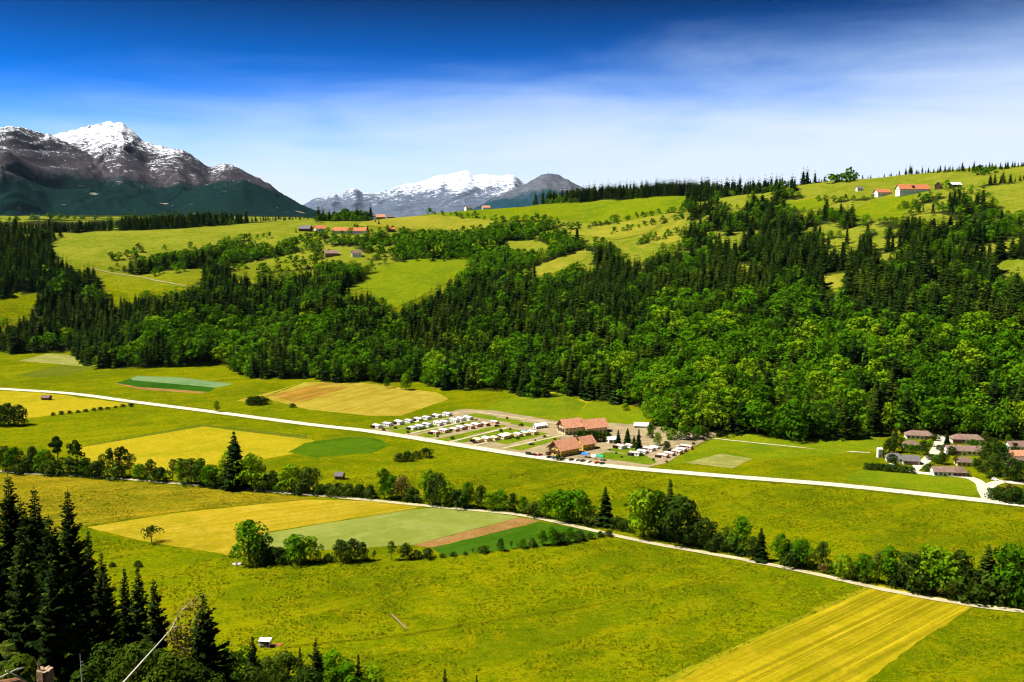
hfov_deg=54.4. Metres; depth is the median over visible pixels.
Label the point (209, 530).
golden field
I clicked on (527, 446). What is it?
camp lawn
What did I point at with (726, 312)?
broadleaf tree
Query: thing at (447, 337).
spruce tree
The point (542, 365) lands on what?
spruce tree
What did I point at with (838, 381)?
broadleaf tree
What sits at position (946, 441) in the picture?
spruce tree
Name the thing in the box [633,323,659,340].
broadleaf tree
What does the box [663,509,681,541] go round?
broadleaf tree
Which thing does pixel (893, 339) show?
broadleaf tree
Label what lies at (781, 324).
spruce tree
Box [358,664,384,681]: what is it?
leafy bush
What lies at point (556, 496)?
broadleaf tree
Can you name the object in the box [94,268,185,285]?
farm track
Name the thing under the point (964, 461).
village house
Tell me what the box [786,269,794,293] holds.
spruce tree
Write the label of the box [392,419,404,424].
mobile home
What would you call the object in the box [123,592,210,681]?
leaning dead tree
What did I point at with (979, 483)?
side road
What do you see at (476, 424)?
mobile home
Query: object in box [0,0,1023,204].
sky
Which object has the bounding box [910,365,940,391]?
broadleaf tree
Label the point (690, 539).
shrub
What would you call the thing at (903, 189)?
hill farm
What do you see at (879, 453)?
white tower
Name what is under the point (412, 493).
shrub
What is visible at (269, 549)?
shrub
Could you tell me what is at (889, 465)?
shrub
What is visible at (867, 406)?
spruce tree
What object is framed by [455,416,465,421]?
mobile home
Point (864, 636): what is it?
mown field
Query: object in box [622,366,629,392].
spruce tree
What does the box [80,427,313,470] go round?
yellow field
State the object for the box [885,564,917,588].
shrub
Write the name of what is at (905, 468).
shrub
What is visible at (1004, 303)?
spruce tree
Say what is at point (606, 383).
spruce tree
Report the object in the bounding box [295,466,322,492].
broadleaf tree
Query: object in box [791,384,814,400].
broadleaf tree
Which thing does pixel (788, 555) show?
shrub
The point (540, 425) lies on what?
long hall
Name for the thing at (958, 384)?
broadleaf tree
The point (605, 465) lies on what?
country road
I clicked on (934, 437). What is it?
shrub
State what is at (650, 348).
spruce tree
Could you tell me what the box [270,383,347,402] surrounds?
fallow field
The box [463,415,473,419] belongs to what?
mobile home
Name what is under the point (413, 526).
pale green field
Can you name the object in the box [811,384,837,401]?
broadleaf tree
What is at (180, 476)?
broadleaf tree
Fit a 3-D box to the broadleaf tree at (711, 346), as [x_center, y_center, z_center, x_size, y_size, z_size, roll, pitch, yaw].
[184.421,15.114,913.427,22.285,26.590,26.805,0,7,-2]
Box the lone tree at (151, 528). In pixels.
[140,525,163,542]
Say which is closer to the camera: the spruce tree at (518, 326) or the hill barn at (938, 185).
the spruce tree at (518, 326)
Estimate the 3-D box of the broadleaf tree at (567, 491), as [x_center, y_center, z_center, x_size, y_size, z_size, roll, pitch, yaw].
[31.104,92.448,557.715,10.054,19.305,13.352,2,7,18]
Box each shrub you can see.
[10,457,36,474]
[39,458,62,476]
[53,456,81,476]
[82,461,108,477]
[100,462,130,480]
[133,560,142,566]
[146,467,173,483]
[208,470,225,486]
[245,396,255,404]
[250,396,264,405]
[252,473,278,490]
[257,546,281,562]
[259,397,271,404]
[264,547,293,565]
[272,479,289,493]
[290,478,307,495]
[312,484,328,496]
[321,483,336,496]
[322,553,333,562]
[327,482,343,497]
[338,483,354,497]
[351,484,365,497]
[364,485,377,498]
[393,452,405,461]
[401,451,415,461]
[401,486,421,502]
[410,549,421,560]
[411,450,421,458]
[419,447,433,458]
[421,548,433,559]
[445,488,471,507]
[476,545,489,554]
[523,501,542,517]
[527,538,537,547]
[551,532,569,544]
[553,455,563,460]
[571,530,586,542]
[573,430,584,437]
[579,511,599,527]
[585,532,596,539]
[590,430,598,442]
[596,431,604,441]
[597,531,605,537]
[599,431,607,441]
[605,530,612,537]
[609,516,624,529]
[616,518,632,532]
[679,527,703,545]
[705,532,725,552]
[719,534,748,556]
[779,543,807,569]
[827,561,841,576]
[845,563,868,581]
[863,462,871,469]
[868,462,874,469]
[873,463,883,470]
[878,463,888,471]
[885,464,893,471]
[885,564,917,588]
[889,465,897,472]
[895,465,904,472]
[901,466,910,472]
[905,571,939,595]
[907,466,915,473]
[921,463,933,471]
[925,454,934,460]
[930,434,941,441]
[936,444,943,450]
[945,568,994,603]
[973,570,1021,606]
[974,465,987,472]
[984,487,999,499]
[985,471,995,478]
[987,486,1010,502]
[1005,486,1023,504]
[1012,488,1023,504]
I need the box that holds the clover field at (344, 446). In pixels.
[289,437,390,456]
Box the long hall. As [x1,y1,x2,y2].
[532,422,547,428]
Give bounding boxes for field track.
[279,562,749,646]
[712,438,869,452]
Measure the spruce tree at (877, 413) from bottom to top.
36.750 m
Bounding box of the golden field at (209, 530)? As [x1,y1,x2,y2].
[88,500,421,554]
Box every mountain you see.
[0,121,337,219]
[304,170,526,219]
[472,173,582,209]
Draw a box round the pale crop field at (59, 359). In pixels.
[20,354,126,365]
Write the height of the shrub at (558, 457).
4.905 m
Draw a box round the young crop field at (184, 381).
[131,376,230,387]
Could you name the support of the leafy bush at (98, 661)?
on the ground at (510, 645)
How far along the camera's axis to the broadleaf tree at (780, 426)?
761.99 m
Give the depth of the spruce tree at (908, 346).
844.51 m
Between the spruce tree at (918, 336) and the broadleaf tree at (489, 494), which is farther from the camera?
the spruce tree at (918, 336)
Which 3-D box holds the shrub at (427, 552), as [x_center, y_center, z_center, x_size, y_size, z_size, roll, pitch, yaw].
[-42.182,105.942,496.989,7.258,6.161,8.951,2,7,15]
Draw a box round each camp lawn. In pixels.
[385,416,449,429]
[391,418,451,433]
[411,420,475,432]
[418,421,480,437]
[436,425,505,440]
[453,428,520,442]
[467,413,496,416]
[474,415,520,422]
[492,432,548,443]
[509,436,558,450]
[510,421,534,426]
[600,452,615,458]
[606,448,636,453]
[608,452,655,464]
[618,455,647,459]
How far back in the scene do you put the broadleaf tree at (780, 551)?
484.70 m
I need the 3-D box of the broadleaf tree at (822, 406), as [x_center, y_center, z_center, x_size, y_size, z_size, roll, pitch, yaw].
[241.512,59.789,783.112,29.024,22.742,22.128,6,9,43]
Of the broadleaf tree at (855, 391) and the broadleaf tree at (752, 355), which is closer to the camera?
the broadleaf tree at (855, 391)
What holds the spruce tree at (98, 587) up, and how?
on the ground at (510, 645)
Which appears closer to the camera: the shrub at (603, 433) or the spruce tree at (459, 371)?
the shrub at (603, 433)
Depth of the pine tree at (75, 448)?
656.41 m
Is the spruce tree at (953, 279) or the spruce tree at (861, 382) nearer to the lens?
the spruce tree at (861, 382)
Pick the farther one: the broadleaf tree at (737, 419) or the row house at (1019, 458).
the broadleaf tree at (737, 419)
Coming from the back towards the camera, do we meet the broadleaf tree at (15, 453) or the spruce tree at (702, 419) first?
the spruce tree at (702, 419)
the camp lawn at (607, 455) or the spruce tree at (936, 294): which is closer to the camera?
the camp lawn at (607, 455)
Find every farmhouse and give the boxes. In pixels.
[313,225,325,231]
[332,227,366,233]
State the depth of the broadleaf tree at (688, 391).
816.93 m
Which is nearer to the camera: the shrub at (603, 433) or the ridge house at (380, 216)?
the shrub at (603, 433)
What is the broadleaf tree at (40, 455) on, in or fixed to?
on the ground at (510, 645)
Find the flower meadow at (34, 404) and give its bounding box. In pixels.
[0,391,128,419]
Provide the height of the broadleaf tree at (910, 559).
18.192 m
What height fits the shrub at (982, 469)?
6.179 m
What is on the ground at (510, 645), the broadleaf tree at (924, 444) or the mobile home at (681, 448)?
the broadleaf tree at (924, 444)
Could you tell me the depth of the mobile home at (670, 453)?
715.22 m
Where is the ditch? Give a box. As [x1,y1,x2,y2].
[327,562,455,667]
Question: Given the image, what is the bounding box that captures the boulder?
[232,562,242,565]
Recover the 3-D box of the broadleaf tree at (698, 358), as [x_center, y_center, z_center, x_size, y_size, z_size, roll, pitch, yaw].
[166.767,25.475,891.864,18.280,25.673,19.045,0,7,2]
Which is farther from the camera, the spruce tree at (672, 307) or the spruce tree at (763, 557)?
the spruce tree at (672, 307)
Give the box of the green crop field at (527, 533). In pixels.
[432,522,596,555]
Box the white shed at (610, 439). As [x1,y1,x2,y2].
[606,436,616,442]
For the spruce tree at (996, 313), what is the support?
on the ground at (510, 645)
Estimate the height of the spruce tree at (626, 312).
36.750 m
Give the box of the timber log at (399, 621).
[391,614,406,629]
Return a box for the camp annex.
[576,435,596,450]
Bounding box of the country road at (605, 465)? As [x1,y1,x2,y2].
[0,388,1023,506]
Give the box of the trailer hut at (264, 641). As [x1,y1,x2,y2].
[258,637,273,647]
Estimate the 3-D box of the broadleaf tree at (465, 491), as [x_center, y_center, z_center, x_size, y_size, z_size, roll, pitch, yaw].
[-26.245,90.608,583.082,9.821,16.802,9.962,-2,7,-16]
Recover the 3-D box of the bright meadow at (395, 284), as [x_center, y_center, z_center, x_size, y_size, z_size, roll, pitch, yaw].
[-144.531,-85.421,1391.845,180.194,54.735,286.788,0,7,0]
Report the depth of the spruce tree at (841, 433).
760.71 m
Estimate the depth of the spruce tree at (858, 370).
827.12 m
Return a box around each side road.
[909,435,994,500]
[980,480,1023,494]
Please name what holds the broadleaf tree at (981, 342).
on the ground at (510, 645)
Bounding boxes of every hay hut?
[40,395,52,399]
[334,472,345,479]
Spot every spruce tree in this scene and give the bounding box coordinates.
[0,472,25,609]
[0,484,83,667]
[0,514,14,660]
[0,521,45,681]
[9,497,29,541]
[28,550,92,681]
[30,514,107,681]
[57,490,100,652]
[82,527,100,615]
[87,570,128,680]
[89,549,118,631]
[117,569,133,652]
[122,568,149,681]
[131,578,176,680]
[181,630,208,681]
[183,594,237,681]
[219,431,250,490]
[245,636,266,681]
[295,647,304,674]
[308,637,324,681]
[311,338,320,364]
[354,653,364,681]
[376,343,384,365]
[429,322,437,344]
[436,330,445,353]
[438,316,444,337]
[442,669,447,681]
[443,350,452,365]
[445,324,451,347]
[446,358,454,387]
[454,359,464,388]
[457,329,464,353]
[468,357,478,387]
[480,337,489,362]
[480,358,489,386]
[514,311,522,341]
[514,359,521,390]
[520,365,531,396]
[526,333,533,354]
[529,347,536,372]
[530,311,538,335]
[532,362,542,396]
[539,355,545,386]
[540,336,547,353]
[542,327,550,354]
[542,368,552,396]
[554,332,563,362]
[554,360,565,390]
[561,355,567,383]
[564,363,575,395]
[565,345,573,369]
[569,354,574,372]
[572,344,577,366]
[573,313,585,341]
[574,307,582,325]
[579,329,584,352]
[587,355,595,375]
[590,335,596,356]
[593,486,614,528]
[594,348,598,376]
[595,319,603,341]
[598,364,612,398]
[600,355,604,384]
[602,319,607,339]
[608,367,624,404]
[611,299,618,321]
[614,430,621,443]
[621,331,628,350]
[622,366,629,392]
[623,298,631,323]
[623,428,631,443]
[634,350,640,367]
[634,429,642,449]
[637,313,643,335]
[639,345,645,364]
[646,333,654,359]
[652,332,664,363]
[659,479,678,537]
[666,390,680,427]
[667,391,682,429]
[670,296,674,313]
[671,322,678,351]
[676,341,686,363]
[676,351,683,369]
[678,384,686,405]
[679,302,689,323]
[689,391,699,425]
[696,394,708,430]
[702,376,708,391]
[708,392,724,428]
[722,401,736,431]
[729,348,739,367]
[733,394,747,435]
[744,345,750,361]
[749,366,758,387]
[752,528,768,562]
[756,353,764,378]
[757,281,765,311]
[761,366,774,410]
[767,278,773,300]
[768,343,774,370]
[771,318,777,338]
[774,385,781,406]
[775,345,783,367]
[778,315,783,336]
[778,394,797,438]
[780,386,787,405]
[783,297,793,333]
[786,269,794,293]
[786,346,795,366]
[788,305,798,330]
[793,318,800,335]
[803,396,812,435]
[806,296,817,318]
[808,404,818,437]
[810,337,816,360]
[812,390,818,404]
[813,400,825,437]
[822,404,836,440]
[833,401,838,425]
[834,404,850,440]
[836,391,842,412]
[837,305,847,330]
[845,403,859,439]
[847,338,860,369]
[848,296,860,318]
[854,273,862,299]
[855,363,865,391]
[856,275,866,307]
[857,338,864,365]
[858,370,865,388]
[860,348,869,379]
[862,392,884,435]
[863,284,873,307]
[863,396,873,422]
[864,401,877,436]
[870,297,879,320]
[871,382,877,398]
[873,278,882,303]
[875,316,888,338]
[877,379,889,416]
[879,275,888,300]
[880,339,891,366]
[884,352,890,382]
[885,256,896,280]
[885,354,900,387]
[886,367,895,402]
[893,312,899,331]
[897,353,904,379]
[898,389,915,427]
[902,333,912,372]
[907,273,917,298]
[907,292,916,313]
[909,287,918,305]
[914,317,924,350]
[918,339,925,365]
[925,279,937,305]
[927,279,940,306]
[929,291,938,316]
[943,431,949,445]
[947,323,958,357]
[948,262,959,289]
[954,365,960,397]
[967,357,985,391]
[969,544,1005,604]
[970,275,979,307]
[976,292,984,318]
[983,373,999,407]
[983,380,1001,419]
[991,298,1000,321]
[998,402,1012,438]
[999,297,1005,319]
[1002,300,1010,321]
[1007,297,1015,320]
[1009,278,1017,306]
[1012,379,1023,423]
[1014,288,1023,311]
[1014,307,1023,333]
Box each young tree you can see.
[98,454,107,470]
[122,452,135,477]
[166,459,175,479]
[387,541,396,553]
[721,526,731,549]
[872,551,886,582]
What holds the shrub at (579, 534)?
on the ground at (510, 645)
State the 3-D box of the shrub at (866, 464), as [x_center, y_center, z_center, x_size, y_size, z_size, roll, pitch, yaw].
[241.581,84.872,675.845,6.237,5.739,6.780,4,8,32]
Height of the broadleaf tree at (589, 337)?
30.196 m
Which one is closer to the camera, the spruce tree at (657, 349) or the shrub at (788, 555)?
the shrub at (788, 555)
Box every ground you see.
[0,165,1023,681]
[371,409,716,466]
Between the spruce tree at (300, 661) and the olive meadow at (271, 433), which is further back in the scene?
the olive meadow at (271, 433)
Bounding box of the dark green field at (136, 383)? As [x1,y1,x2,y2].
[117,379,214,391]
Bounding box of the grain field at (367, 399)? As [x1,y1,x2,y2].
[265,382,447,415]
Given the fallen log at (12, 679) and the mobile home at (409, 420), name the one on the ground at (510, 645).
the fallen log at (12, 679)
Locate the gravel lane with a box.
[0,470,1023,612]
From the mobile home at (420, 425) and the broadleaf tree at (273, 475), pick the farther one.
the mobile home at (420, 425)
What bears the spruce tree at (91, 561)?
on the ground at (510, 645)
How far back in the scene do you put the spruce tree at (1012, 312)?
874.49 m
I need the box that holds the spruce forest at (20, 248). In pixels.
[0,160,1023,440]
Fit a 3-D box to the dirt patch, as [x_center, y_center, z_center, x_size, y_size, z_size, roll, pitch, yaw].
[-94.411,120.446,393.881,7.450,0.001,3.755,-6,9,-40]
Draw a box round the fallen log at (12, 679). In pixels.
[0,667,26,681]
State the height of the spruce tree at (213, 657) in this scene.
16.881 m
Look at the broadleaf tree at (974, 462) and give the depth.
678.64 m
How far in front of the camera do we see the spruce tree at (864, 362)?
845.81 m
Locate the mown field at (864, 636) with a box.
[674,585,971,681]
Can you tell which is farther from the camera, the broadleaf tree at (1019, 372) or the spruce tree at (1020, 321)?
the spruce tree at (1020, 321)
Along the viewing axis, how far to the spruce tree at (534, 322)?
1118.13 m
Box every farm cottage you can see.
[324,249,338,257]
[351,250,361,256]
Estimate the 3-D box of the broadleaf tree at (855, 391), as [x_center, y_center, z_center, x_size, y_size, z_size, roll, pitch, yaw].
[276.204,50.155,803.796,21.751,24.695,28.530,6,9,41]
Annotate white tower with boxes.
[876,447,882,457]
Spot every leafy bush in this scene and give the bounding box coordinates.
[0,653,40,681]
[70,666,104,681]
[81,640,140,681]
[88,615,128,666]
[103,639,183,681]
[139,651,203,681]
[163,661,224,681]
[218,665,243,681]
[222,651,268,681]
[232,645,259,677]
[241,668,271,681]
[260,656,289,681]
[272,651,299,681]
[287,664,326,681]
[319,649,355,681]
[330,661,369,681]
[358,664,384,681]
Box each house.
[375,214,385,218]
[464,206,472,210]
[482,205,489,208]
[556,417,583,434]
[581,418,608,431]
[884,451,901,462]
[901,455,920,464]
[902,440,921,447]
[904,429,932,439]
[929,465,955,476]
[943,444,982,455]
[949,433,983,443]
[954,457,974,466]
[955,467,969,476]
[1004,440,1023,449]
[1008,450,1023,456]
[1009,456,1023,463]
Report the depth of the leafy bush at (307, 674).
120.81 m
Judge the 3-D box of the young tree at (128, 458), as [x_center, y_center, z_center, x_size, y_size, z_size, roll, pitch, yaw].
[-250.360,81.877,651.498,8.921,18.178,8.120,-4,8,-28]
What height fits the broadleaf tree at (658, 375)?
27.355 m
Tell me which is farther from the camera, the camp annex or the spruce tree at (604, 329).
the spruce tree at (604, 329)
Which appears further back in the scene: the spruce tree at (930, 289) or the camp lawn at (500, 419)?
the spruce tree at (930, 289)
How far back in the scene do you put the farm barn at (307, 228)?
1722.73 m
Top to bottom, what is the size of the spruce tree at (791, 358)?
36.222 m
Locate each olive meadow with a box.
[15,365,93,377]
[82,424,306,446]
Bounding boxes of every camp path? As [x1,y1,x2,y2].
[400,419,475,435]
[414,411,555,423]
[444,427,506,442]
[471,430,535,446]
[504,435,563,447]
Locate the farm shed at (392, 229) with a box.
[386,227,395,231]
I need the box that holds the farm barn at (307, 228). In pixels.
[298,225,312,231]
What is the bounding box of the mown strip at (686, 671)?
[655,585,876,681]
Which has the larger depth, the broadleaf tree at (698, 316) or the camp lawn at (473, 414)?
the broadleaf tree at (698, 316)
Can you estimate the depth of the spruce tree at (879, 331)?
884.40 m
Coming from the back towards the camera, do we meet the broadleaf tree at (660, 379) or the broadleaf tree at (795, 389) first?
the broadleaf tree at (660, 379)
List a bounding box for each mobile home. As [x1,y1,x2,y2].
[370,423,381,427]
[382,422,392,426]
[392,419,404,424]
[405,419,413,422]
[406,426,417,429]
[412,417,422,420]
[415,424,425,428]
[421,422,432,426]
[428,430,439,434]
[430,414,441,417]
[433,420,443,425]
[439,428,448,432]
[443,412,451,415]
[449,427,459,431]
[450,418,459,422]
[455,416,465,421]
[456,425,465,429]
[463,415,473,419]
[463,424,474,428]
[470,437,483,442]
[471,422,481,426]
[481,436,491,441]
[490,420,498,423]
[490,435,499,439]
[495,433,509,439]
[503,432,513,437]
[514,432,522,436]
[519,431,530,435]
[527,430,538,434]
[612,443,626,448]
[624,443,633,447]
[627,451,640,455]
[637,449,648,453]
[641,446,655,451]
[655,453,669,457]
[664,451,675,455]
[670,449,683,453]
[675,447,686,451]
[679,444,693,449]
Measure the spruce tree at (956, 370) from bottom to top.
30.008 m
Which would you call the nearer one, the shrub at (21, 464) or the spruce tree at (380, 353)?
the shrub at (21, 464)
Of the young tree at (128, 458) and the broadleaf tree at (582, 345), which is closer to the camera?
the young tree at (128, 458)
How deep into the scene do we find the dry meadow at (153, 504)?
606.51 m
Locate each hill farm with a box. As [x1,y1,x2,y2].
[872,188,890,196]
[894,184,929,195]
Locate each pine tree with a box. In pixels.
[47,436,62,459]
[66,440,84,473]
[105,448,115,474]
[114,446,127,477]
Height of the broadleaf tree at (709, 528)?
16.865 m
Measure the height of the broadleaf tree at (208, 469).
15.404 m
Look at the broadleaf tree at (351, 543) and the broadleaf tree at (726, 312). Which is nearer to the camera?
the broadleaf tree at (351, 543)
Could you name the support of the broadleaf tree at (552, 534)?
on the ground at (510, 645)
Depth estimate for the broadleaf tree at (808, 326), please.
922.37 m
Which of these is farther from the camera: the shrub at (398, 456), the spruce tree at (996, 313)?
the spruce tree at (996, 313)
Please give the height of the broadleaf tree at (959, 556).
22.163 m
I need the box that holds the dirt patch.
[263,643,282,647]
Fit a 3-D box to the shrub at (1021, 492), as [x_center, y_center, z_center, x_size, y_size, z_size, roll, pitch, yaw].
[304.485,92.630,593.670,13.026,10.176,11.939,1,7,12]
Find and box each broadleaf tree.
[0,403,18,426]
[0,446,18,471]
[0,446,26,471]
[10,404,28,424]
[25,446,38,472]
[32,449,56,471]
[76,457,92,475]
[132,463,148,479]
[143,459,156,479]
[175,458,187,483]
[179,458,200,486]
[190,458,207,484]
[199,464,220,484]
[213,400,219,410]
[217,450,230,482]
[228,519,273,566]
[230,453,268,490]
[245,536,268,563]
[268,470,278,490]
[275,464,302,491]
[282,533,307,563]
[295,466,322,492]
[296,536,323,561]
[330,539,349,560]
[341,538,360,562]
[357,542,368,558]
[376,468,391,498]
[380,474,399,498]
[383,376,390,385]
[391,475,414,498]
[397,543,412,558]
[400,373,411,389]
[417,468,435,504]
[420,350,440,362]
[422,354,451,370]
[423,472,448,504]
[425,360,443,385]
[435,481,454,507]
[459,481,476,507]
[471,314,492,337]
[474,484,487,508]
[481,491,498,510]
[488,489,509,509]
[496,538,504,549]
[507,493,519,511]
[514,537,527,548]
[517,496,527,513]
[528,354,558,375]
[537,530,547,544]
[538,494,551,517]
[545,489,574,521]
[546,526,558,544]
[556,489,597,522]
[559,489,577,520]
[563,527,574,539]
[572,340,591,362]
[579,332,598,350]
[596,358,616,377]
[609,350,640,374]
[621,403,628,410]
[624,487,664,536]
[626,374,652,405]
[631,380,652,398]
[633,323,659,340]
[639,397,662,418]
[644,364,662,375]
[644,373,665,390]
[644,490,666,537]
[645,383,663,400]
[645,424,654,436]
[647,327,678,352]
[649,375,671,396]
[650,364,674,377]
[653,432,662,445]
[653,494,707,542]
[661,441,671,450]
[663,370,695,385]
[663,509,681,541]
[665,370,678,383]
[665,375,694,389]
[665,428,679,440]
[666,354,690,368]
[666,373,695,396]
[667,320,694,341]
[676,425,690,439]
[678,366,702,377]
[680,345,703,362]
[680,386,702,406]
[681,312,707,330]
[686,517,720,547]
[687,386,709,403]
[688,320,717,339]
[690,356,704,369]
[690,426,704,439]
[691,355,722,376]
[693,382,725,401]
[694,401,728,429]
[701,427,710,437]
[706,343,724,365]
[706,395,727,413]
[708,371,730,390]
[710,399,735,423]
[713,310,743,330]
[713,379,729,393]
[714,387,747,403]
[715,364,737,386]
[717,330,742,344]
[718,349,742,370]
[721,366,750,387]
[721,386,752,419]
[722,342,742,356]
[725,407,751,428]
[728,358,761,379]
[728,516,752,553]
[733,397,756,421]
[741,351,771,372]
[742,399,774,434]
[744,367,762,382]
[744,536,758,558]
[747,385,771,402]
[748,380,776,401]
[759,333,783,352]
[761,402,778,430]
[762,344,783,367]
[763,412,794,438]
[766,315,788,331]
[769,397,820,440]
[769,533,790,562]
[771,385,792,405]
[772,378,812,400]
[773,370,795,388]
[781,371,806,386]
[781,385,805,399]
[784,339,811,357]
[786,363,806,378]
[789,539,815,568]
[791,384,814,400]
[793,360,810,378]
[794,322,821,339]
[804,370,828,386]
[805,371,832,398]
[809,338,843,363]
[809,410,843,435]
[810,399,837,424]
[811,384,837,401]
[812,403,828,423]
[813,541,831,568]
[815,371,834,385]
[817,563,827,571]
[823,386,846,404]
[824,339,850,358]
[825,384,859,403]
[828,360,853,377]
[831,329,859,343]
[832,377,858,390]
[832,552,853,579]
[833,405,851,414]
[836,378,862,404]
[837,370,858,385]
[844,388,868,413]
[850,366,869,387]
[854,553,878,581]
[858,334,880,356]
[864,323,889,338]
[875,335,903,357]
[878,545,900,583]
[882,438,894,451]
[887,454,897,464]
[891,432,900,450]
[895,312,931,333]
[895,324,915,336]
[895,378,922,397]
[897,552,929,592]
[898,437,904,444]
[901,443,909,451]
[904,351,925,372]
[905,313,927,336]
[907,544,963,593]
[908,444,916,452]
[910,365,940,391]
[914,550,943,580]
[917,440,930,454]
[919,397,949,433]
[926,439,934,446]
[926,557,965,597]
[932,323,956,345]
[932,380,961,402]
[932,454,940,462]
[933,396,968,426]
[934,374,975,399]
[934,566,960,596]
[936,452,949,464]
[945,446,957,454]
[947,550,974,592]
[948,335,978,363]
[948,397,990,424]
[949,339,972,360]
[956,310,1005,340]
[959,405,982,432]
[961,348,988,374]
[969,439,978,445]
[971,457,978,466]
[973,339,995,358]
[974,440,992,464]
[980,431,990,440]
[980,454,1002,476]
[981,349,1002,370]
[983,407,1013,437]
[984,543,1023,607]
[990,441,1009,471]
[992,329,1020,361]
[999,457,1017,480]
[1000,400,1023,427]
[1000,445,1013,459]
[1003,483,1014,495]
[1004,435,1012,441]
[1007,460,1023,481]
[1009,446,1018,449]
[1010,363,1023,386]
[1015,556,1023,599]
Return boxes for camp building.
[546,437,582,455]
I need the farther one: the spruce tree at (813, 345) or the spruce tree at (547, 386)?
the spruce tree at (547, 386)
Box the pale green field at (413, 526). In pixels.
[263,508,518,549]
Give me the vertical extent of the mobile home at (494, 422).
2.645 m
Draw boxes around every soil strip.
[115,382,204,393]
[413,518,537,546]
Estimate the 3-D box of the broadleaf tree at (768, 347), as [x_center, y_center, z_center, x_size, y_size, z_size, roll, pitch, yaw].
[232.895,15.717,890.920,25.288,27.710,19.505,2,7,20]
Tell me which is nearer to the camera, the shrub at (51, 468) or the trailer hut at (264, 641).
the trailer hut at (264, 641)
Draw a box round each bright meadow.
[344,257,469,306]
[418,196,698,222]
[485,391,649,424]
[667,430,884,464]
[779,197,835,209]
[843,467,978,495]
[854,193,914,218]
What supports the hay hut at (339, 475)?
on the ground at (510, 645)
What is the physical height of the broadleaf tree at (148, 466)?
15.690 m
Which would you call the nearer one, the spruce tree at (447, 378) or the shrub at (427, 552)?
the shrub at (427, 552)
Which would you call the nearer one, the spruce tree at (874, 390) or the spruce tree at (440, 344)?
the spruce tree at (874, 390)
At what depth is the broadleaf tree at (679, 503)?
514.33 m
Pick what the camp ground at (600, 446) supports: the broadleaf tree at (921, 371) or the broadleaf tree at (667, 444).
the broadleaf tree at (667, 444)
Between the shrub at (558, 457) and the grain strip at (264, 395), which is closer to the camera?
the shrub at (558, 457)
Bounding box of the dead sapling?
[80,656,85,681]
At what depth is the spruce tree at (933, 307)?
925.36 m
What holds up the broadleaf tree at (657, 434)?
on the camp ground at (600, 446)
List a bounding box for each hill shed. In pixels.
[856,186,862,191]
[948,182,961,187]
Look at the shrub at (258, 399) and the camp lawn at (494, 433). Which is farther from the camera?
the shrub at (258, 399)
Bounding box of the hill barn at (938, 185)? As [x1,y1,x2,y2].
[934,182,941,189]
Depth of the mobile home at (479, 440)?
758.75 m
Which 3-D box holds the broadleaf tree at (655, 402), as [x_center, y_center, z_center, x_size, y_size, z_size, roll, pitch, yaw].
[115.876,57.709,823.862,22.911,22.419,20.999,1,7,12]
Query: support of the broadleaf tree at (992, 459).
on the ground at (510, 645)
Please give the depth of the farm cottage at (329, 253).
1536.41 m
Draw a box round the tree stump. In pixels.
[36,658,53,681]
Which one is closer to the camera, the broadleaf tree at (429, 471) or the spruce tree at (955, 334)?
the broadleaf tree at (429, 471)
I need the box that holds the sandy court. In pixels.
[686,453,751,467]
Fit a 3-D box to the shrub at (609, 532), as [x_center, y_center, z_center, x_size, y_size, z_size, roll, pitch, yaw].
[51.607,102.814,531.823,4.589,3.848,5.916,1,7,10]
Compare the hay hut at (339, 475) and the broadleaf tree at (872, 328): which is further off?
the broadleaf tree at (872, 328)
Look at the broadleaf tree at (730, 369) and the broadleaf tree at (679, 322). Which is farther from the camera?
the broadleaf tree at (679, 322)
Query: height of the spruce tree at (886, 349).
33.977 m
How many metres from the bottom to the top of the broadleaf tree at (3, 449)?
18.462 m
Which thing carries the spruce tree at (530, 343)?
on the ground at (510, 645)
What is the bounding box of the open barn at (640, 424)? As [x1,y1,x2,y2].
[634,422,648,427]
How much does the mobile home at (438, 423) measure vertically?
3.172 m
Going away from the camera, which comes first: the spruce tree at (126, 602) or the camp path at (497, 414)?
the spruce tree at (126, 602)
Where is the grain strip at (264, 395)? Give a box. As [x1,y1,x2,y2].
[237,384,295,401]
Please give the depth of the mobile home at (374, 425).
812.60 m
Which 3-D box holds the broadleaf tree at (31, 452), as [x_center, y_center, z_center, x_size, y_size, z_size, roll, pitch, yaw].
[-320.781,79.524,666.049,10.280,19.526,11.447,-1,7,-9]
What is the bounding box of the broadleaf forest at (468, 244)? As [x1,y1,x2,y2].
[0,164,1023,435]
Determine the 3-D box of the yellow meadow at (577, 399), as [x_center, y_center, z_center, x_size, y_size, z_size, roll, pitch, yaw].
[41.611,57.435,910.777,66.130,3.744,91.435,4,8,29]
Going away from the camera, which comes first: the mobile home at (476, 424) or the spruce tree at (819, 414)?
the spruce tree at (819, 414)
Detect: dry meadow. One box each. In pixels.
[0,474,314,532]
[358,215,497,230]
[530,249,586,275]
[567,213,675,239]
[824,276,844,287]
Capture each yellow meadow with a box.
[550,392,589,407]
[648,210,687,243]

